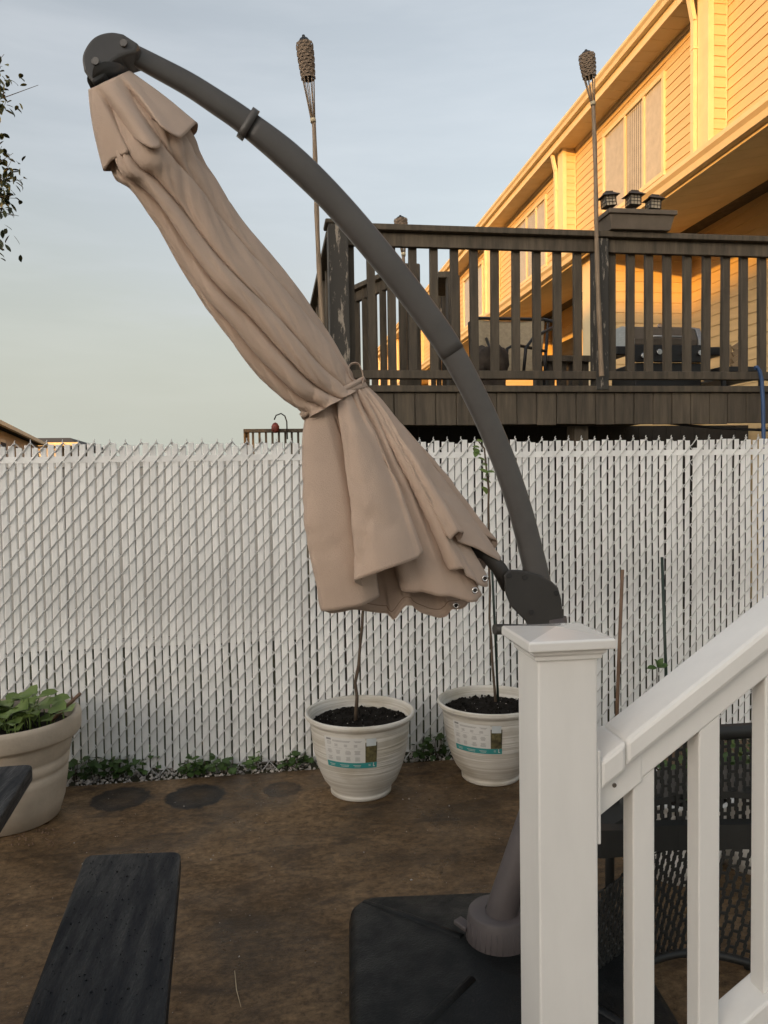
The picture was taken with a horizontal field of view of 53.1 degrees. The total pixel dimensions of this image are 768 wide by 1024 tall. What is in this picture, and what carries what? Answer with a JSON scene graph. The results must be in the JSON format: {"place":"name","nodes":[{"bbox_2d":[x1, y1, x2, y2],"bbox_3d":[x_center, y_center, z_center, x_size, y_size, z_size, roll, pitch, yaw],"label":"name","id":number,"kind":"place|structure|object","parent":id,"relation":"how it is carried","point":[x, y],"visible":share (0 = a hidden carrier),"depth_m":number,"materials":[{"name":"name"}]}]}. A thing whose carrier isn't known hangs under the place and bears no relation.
{"place":"outdoors","nodes":[
{"label":"outdoors","id":0,"kind":"place"},
{"bbox_2d":[0,420,47,456],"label":"house","id":1,"kind":"structure","parent":0,"point":[10,434],"depth_m":26.88,"materials":[{"name":"beige"}]},
{"bbox_2d":[0,439,6,456],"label":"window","id":2,"kind":"structure","parent":1,"relation":"in","point":[3,442],"depth_m":24.49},
{"bbox_2d":[38,438,110,467],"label":"house","id":3,"kind":"structure","parent":0,"point":[58,441],"depth_m":45.13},
{"bbox_2d":[0,0,656,466],"label":"sky","id":4,"kind":"structure","parent":0,"point":[426,111],"materials":[{"name":"blue"}]},
{"bbox_2d":[0,739,750,1023],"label":"patio","id":5,"kind":"structure","parent":0,"point":[283,924],"depth_m":3.09,"materials":[{"name":"concrete"}]},
{"bbox_2d":[1,827,59,845],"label":"leaf litter","id":6,"kind":"object","parent":5,"relation":"on","point":[35,838],"visible":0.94,"depth_m":3.41,"materials":[{"name":"brown plant"}]},
{"bbox_2d":[0,696,81,836],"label":"stone planter","id":7,"kind":"object","parent":5,"relation":"on","point":[43,751],"visible":0.73,"depth_m":3.47,"materials":[{"name":"stone"}]},
{"bbox_2d":[0,684,75,733],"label":"squash plant","id":8,"kind":"object","parent":7,"relation":"on","point":[23,709],"visible":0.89,"depth_m":3.56,"materials":[{"name":"green plant"}]},
{"bbox_2d":[51,692,81,721],"bbox_3d":[-1.488,0.913,3.600,0.148,0.138,0.018,-1,3,-2],"label":"cut stick","id":9,"kind":"object","parent":7,"relation":"in","point":[70,702],"visible":0.8,"depth_m":3.59,"materials":[{"name":"brown wood"}]},
{"bbox_2d":[0,765,180,1023],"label":"picnic table","id":10,"kind":"object","parent":5,"relation":"on","point":[110,957],"visible":1,"depth_m":1.88,"materials":[{"name":"wood"}]},
{"bbox_2d":[305,695,414,801],"bbox_3d":[-0.119,1.199,3.876,0.552,0.410,0.552,-1,3,-8],"label":"white pot","id":11,"kind":"object","parent":5,"relation":"on","point":[361,759],"visible":0.98,"depth_m":3.71,"materials":[{"name":"plastic"}]},
{"bbox_2d":[354,610,363,720],"bbox_3d":[-0.123,0.655,3.853,0.072,0.785,0.022,-1,3,-8],"label":"sapling","id":12,"kind":"object","parent":11,"relation":"in","point":[357,672],"visible":0.8,"depth_m":3.85,"materials":[{"name":"brown plant"}]},
{"bbox_2d":[8,767,719,1012],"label":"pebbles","id":13,"kind":"object","parent":5,"relation":"on","point":[271,866],"visible":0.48,"depth_m":3.22,"materials":[{"name":"stone"}]},
{"bbox_2d":[83,33,678,1023],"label":"cantilever umbrella","id":14,"kind":"object","parent":5,"relation":"on","point":[393,525],"visible":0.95,"depth_m":2.07,"materials":[{"name":"fabric"}]},
{"bbox_2d":[437,685,518,786],"bbox_3d":[0.558,1.181,4.035,0.552,0.410,0.552,-1,3,-8],"label":"white pot","id":15,"kind":"object","parent":5,"relation":"on","point":[481,726],"visible":0.83,"depth_m":3.87,"materials":[{"name":"plastic"}]},
{"bbox_2d":[472,439,496,701],"bbox_3d":[0.522,0.309,3.979,0.128,1.374,0.086,-1,3,-8],"label":"sapling","id":16,"kind":"object","parent":15,"relation":"in","point":[476,452],"visible":0.94,"depth_m":3.99,"materials":[{"name":"green plant"}]},
{"bbox_2d":[491,571,498,701],"bbox_3d":[0.583,0.637,4.037,0.040,0.725,0.013,-1,3,-8],"label":"plant stake","id":17,"kind":"object","parent":15,"relation":"on","point":[495,637],"visible":0.79,"depth_m":4.03,"materials":[{"name":"brown wood"}]},
{"bbox_2d":[615,570,623,715],"bbox_3d":[1.304,0.832,4.272,0.064,1.026,0.022,-1,3,-8],"label":"plant stake","id":18,"kind":"object","parent":5,"relation":"on","point":[619,644],"visible":0.79,"depth_m":4.26,"materials":[{"name":"brown wood"}]},
{"bbox_2d":[502,595,767,1023],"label":"stair railing","id":19,"kind":"object","parent":5,"relation":"on","point":[580,772],"visible":1,"depth_m":1.49,"materials":[{"name":"white plastic"}]},
{"bbox_2d":[647,658,667,683],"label":"seedling","id":20,"kind":"object","parent":5,"relation":"on","point":[660,663],"visible":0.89,"depth_m":4.32,"materials":[{"name":"green plant"}]},
{"bbox_2d":[660,557,667,676],"bbox_3d":[1.593,0.815,4.364,0.052,1.123,0.018,-1,3,-8],"label":"plant stake","id":21,"kind":"object","parent":5,"relation":"on","point":[663,614],"visible":0.55,"depth_m":4.35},
{"bbox_2d":[597,722,751,969],"bbox_3d":[0.997,1.066,2.446,1.018,0.757,0.460,-1,3,-8],"label":"perforated chair","id":22,"kind":"object","parent":5,"relation":"on","point":[735,783],"visible":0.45,"depth_m":2.45,"materials":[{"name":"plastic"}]},
{"bbox_2d":[654,768,733,886],"bbox_3d":[1.171,1.255,3.056,0.412,0.330,0.412,-1,3,-8],"label":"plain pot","id":23,"kind":"object","parent":5,"relation":"on","point":[680,810],"visible":0.07,"depth_m":2.92,"materials":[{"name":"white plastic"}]},
{"bbox_2d":[656,749,730,799],"bbox_3d":[1.135,1.050,3.037,0.500,0.166,0.466,-3,3,-43],"label":"potted plant","id":24,"kind":"object","parent":23,"relation":"on","point":[680,759],"visible":0.06,"depth_m":3.07,"materials":[{"name":"green plant"}]},
{"bbox_2d":[0,490,757,786],"bbox_3d":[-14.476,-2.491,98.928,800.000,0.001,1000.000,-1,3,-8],"label":"ground","id":25,"kind":"structure","parent":0,"point":[133,778],"depth_m":6.11,"materials":[{"name":"soil"}]},
{"bbox_2d":[0,56,37,261],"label":"tree","id":26,"kind":"object","parent":25,"relation":"on","point":[4,197],"visible":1,"depth_m":6.88,"materials":[{"name":"green plant"}]},
{"bbox_2d":[72,739,111,759],"bbox_3d":[-1.591,1.313,4.229,0.289,0.201,0.034,-1,3,-5],"label":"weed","id":27,"kind":"object","parent":25,"relation":"on","point":[88,750],"visible":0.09,"depth_m":4.22,"materials":[{"name":"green plant"}]},
{"bbox_2d":[135,745,160,774],"bbox_3d":[-1.282,1.353,4.197,0.141,0.163,0.152,-1,3,-8],"label":"weed","id":28,"kind":"object","parent":25,"relation":"on","point":[144,772],"visible":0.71,"depth_m":4.16,"materials":[{"name":"green plant"}]},
{"bbox_2d":[0,460,302,652],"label":"vinyl fence","id":29,"kind":"object","parent":25,"relation":"on","point":[143,535],"visible":0.15,"depth_m":6.98,"materials":[{"name":"white plastic"}]},
{"bbox_2d":[177,753,207,776],"bbox_3d":[-1.030,1.373,4.143,0.167,0.110,0.149,-1,3,-8],"label":"weed","id":30,"kind":"object","parent":25,"relation":"on","point":[188,770],"visible":0.96,"depth_m":4.13,"materials":[{"name":"green plant"}]},
{"bbox_2d":[241,751,263,769],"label":"weed","id":31,"kind":"object","parent":25,"relation":"on","point":[250,761],"visible":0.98,"depth_m":4.19,"materials":[{"name":"green plant"}]},
{"bbox_2d":[243,429,302,489],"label":"railing","id":32,"kind":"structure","parent":25,"relation":"on","point":[260,431],"depth_m":13.79,"materials":[{"name":"brown wood"}]},
{"bbox_2d":[274,413,287,438],"bbox_3d":[-1.842,-1.534,13.727,0.249,0.470,0.021,-1,3,-8],"label":"plant hook","id":33,"kind":"object","parent":32,"relation":"attached to","point":[286,423],"visible":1,"depth_m":13.73,"materials":[{"name":"black metal"}]},
{"bbox_2d":[271,422,278,432],"bbox_3d":[-1.937,-1.505,13.714,0.140,0.190,0.133,-1,3,-8],"label":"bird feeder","id":34,"kind":"object","parent":33,"relation":"hanging from","point":[275,427],"visible":1,"depth_m":13.67,"materials":[{"name":"red plastic"}]},
{"bbox_2d":[277,751,313,768],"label":"weed","id":35,"kind":"object","parent":25,"relation":"on","point":[292,760],"visible":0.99,"depth_m":4.24,"materials":[{"name":"green plant"}]},
{"bbox_2d":[0,434,767,782],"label":"chain link fence","id":36,"kind":"object","parent":25,"relation":"on","point":[752,546],"visible":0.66,"depth_m":4.23,"materials":[{"name":"plastic"}]},
{"bbox_2d":[409,732,450,760],"bbox_3d":[0.269,1.321,4.339,0.250,0.174,0.161,-1,3,-8],"label":"weed","id":37,"kind":"object","parent":25,"relation":"on","point":[430,748],"visible":0.97,"depth_m":4.33,"materials":[{"name":"green plant"}]},
{"bbox_2d":[310,218,767,696],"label":"raised deck","id":38,"kind":"structure","parent":25,"relation":"on","point":[600,409],"depth_m":5.24,"materials":[{"name":"paint"}]},
{"bbox_2d":[296,34,324,325],"bbox_3d":[-0.446,-1.885,4.763,0.158,2.078,0.108,-1,3,-8],"label":"tiki torch","id":39,"kind":"object","parent":38,"relation":"attached to","point":[305,53],"visible":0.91,"depth_m":4.73,"materials":[{"name":"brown wood"}]},
{"bbox_2d":[394,215,407,369],"bbox_3d":[0.140,-1.688,6.020,0.111,1.248,0.108,-1,3,-8],"label":"tiki torch","id":40,"kind":"object","parent":38,"relation":"on","point":[399,219],"visible":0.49,"depth_m":5.99,"materials":[{"name":"brown wood"}]},
{"bbox_2d":[479,345,508,384],"bbox_3d":[0.803,-1.096,5.995,0.327,0.431,0.233,-1,3,-8],"label":"cloth bundle","id":41,"kind":"object","parent":38,"relation":"on","point":[484,358],"visible":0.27,"depth_m":5.92,"materials":[{"name":"black fabric"}]},
{"bbox_2d":[468,317,559,385],"bbox_3d":[1.092,-1.264,6.278,0.777,0.734,0.500,-1,3,-8],"label":"sling chair","id":42,"kind":"object","parent":38,"relation":"on","point":[505,340],"visible":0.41,"depth_m":6.43,"materials":[{"name":"fabric"}]},
{"bbox_2d":[578,49,603,376],"bbox_3d":[1.367,-1.958,5.066,0.168,2.116,0.108,-1,3,-8],"label":"tiki torch","id":43,"kind":"object","parent":38,"relation":"on","point":[587,63],"visible":1,"depth_m":5.05,"materials":[{"name":"brown wood"}]},
{"bbox_2d":[598,208,676,232],"bbox_3d":[1.698,-1.945,5.206,0.478,0.124,0.250,-1,3,-8],"label":"rail planter","id":44,"kind":"object","parent":38,"relation":"on","point":[634,220],"visible":0.81,"depth_m":5.11,"materials":[{"name":"plastic"}]},
{"bbox_2d":[598,191,619,209],"bbox_3d":[1.512,-2.070,5.174,0.120,0.159,0.120,-7,3,-8],"label":"garden lantern","id":45,"kind":"object","parent":44,"relation":"on","point":[607,199],"visible":0.94,"depth_m":5.14,"materials":[{"name":"brown metal"}]},
{"bbox_2d":[622,190,645,208],"bbox_3d":[1.675,-2.073,5.167,0.120,0.159,0.120,0,2,-8],"label":"garden lantern","id":46,"kind":"object","parent":44,"relation":"on","point":[633,198],"visible":0.94,"depth_m":5.13,"materials":[{"name":"brown metal"}]},
{"bbox_2d":[642,194,665,209],"bbox_3d":[1.837,-2.079,5.251,0.120,0.159,0.120,2,2,-8],"label":"garden lantern","id":47,"kind":"object","parent":44,"relation":"on","point":[653,201],"visible":0.77,"depth_m":5.22,"materials":[{"name":"brown metal"}]},
{"bbox_2d":[612,324,719,385],"bbox_3d":[2.359,-1.261,6.606,0.950,0.662,0.521,-1,3,-8],"label":"gas grill","id":48,"kind":"object","parent":38,"relation":"on","point":[657,347],"visible":0.42,"depth_m":6.41,"materials":[{"name":"black metal"}]},
{"bbox_2d":[668,424,767,431],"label":"cable","id":49,"kind":"object","parent":38,"relation":"hanging from","point":[722,428],"visible":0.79,"depth_m":5.42,"materials":[{"name":"black metal"}]},
{"bbox_2d":[701,366,759,385],"bbox_3d":[2.854,-1.057,6.444,0.369,0.250,0.500,-1,3,-8],"label":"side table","id":50,"kind":"object","parent":38,"relation":"on","point":[723,383],"visible":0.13,"depth_m":6.33,"materials":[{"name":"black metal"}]},
{"bbox_2d":[729,343,737,365],"bbox_3d":[2.916,-1.314,6.350,0.168,0.274,0.029,-1,3,-8],"label":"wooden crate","id":51,"kind":"object","parent":50,"relation":"on","point":[733,357],"visible":0.29,"depth_m":6.34,"materials":[{"name":"brown wood"}]},
{"bbox_2d":[754,365,765,597],"bbox_3d":[2.626,0.147,5.320,0.146,2.306,0.044,-1,3,6],"label":"garden hose","id":52,"kind":"object","parent":38,"relation":"hanging from","point":[762,396],"visible":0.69,"depth_m":5.28,"materials":[{"name":"black rubber"}]},
{"bbox_2d":[66,739,740,786],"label":"gravel","id":53,"kind":"structure","parent":0,"point":[94,780],"depth_m":4.16,"materials":[{"name":"grey gravel"}]},
{"bbox_2d":[67,752,142,781],"bbox_3d":[-1.514,1.360,4.119,0.473,0.153,0.162,-1,3,-8],"label":"weed","id":54,"kind":"object","parent":53,"relation":"on","point":[113,763],"visible":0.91,"depth_m":4.10,"materials":[{"name":"green plant"}]},
{"bbox_2d":[197,753,238,775],"bbox_3d":[-0.899,1.371,4.157,0.226,0.108,0.160,-1,3,-8],"label":"weed","id":55,"kind":"object","parent":53,"relation":"on","point":[224,764],"visible":0.97,"depth_m":4.13,"materials":[{"name":"green plant"}]},
{"bbox_2d":[533,355,589,385],"bbox_3d":[1.636,-1.197,7.246,0.525,0.497,0.350,-1,3,-8],"label":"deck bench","id":56,"kind":"object","parent":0,"point":[567,360],"visible":0.18,"depth_m":7.12,"materials":[{"name":"brown wood"}]},
{"bbox_2d":[378,0,767,601],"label":"row house","id":57,"kind":"structure","parent":0,"point":[681,98],"depth_m":11.38,"materials":[{"name":"plastic"}]},
{"bbox_2d":[463,260,483,330],"bbox_3d":[2.755,-6.660,23.829,0.045,1.620,2.300,-1,3,-8],"label":"window","id":58,"kind":"structure","parent":57,"relation":"in","point":[466,315],"depth_m":24.37,"materials":[{"name":"white glass"}]},
{"bbox_2d":[514,194,547,286],"bbox_3d":[3.523,-6.443,18.590,0.045,1.620,2.300,-1,3,-8],"label":"window","id":59,"kind":"structure","parent":57,"relation":"in","point":[536,218],"depth_m":18.48,"materials":[{"name":"beige glass"}]},
{"bbox_2d":[562,333,582,385],"bbox_3d":[3.598,-2.359,14.896,0.039,2.120,1.160,-1,3,-8],"label":"door","id":60,"kind":"structure","parent":57,"relation":"in","point":[567,341],"depth_m":14.90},
{"bbox_2d":[602,71,665,212],"bbox_3d":[4.292,-6.226,13.350,0.045,1.620,2.300,-1,3,-8],"label":"window","id":61,"kind":"structure","parent":57,"relation":"in","point":[633,147],"depth_m":13.15,"materials":[{"name":"beige glass"}]},
{"bbox_2d":[720,799,750,874],"bbox_3d":[1.505,1.231,3.124,0.433,0.360,0.433,-1,3,-8],"label":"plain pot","id":62,"kind":"object","parent":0,"point":[735,858],"visible":0.01,"depth_m":3.01,"materials":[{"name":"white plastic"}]},
{"bbox_2d":[719,739,749,764],"bbox_3d":[1.512,1.001,3.110,0.519,0.192,0.518,0,3,27],"label":"potted plant","id":63,"kind":"object","parent":62,"relation":"on","point":[740,754],"visible":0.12,"depth_m":3.06,"materials":[{"name":"green plant"}]}
]}

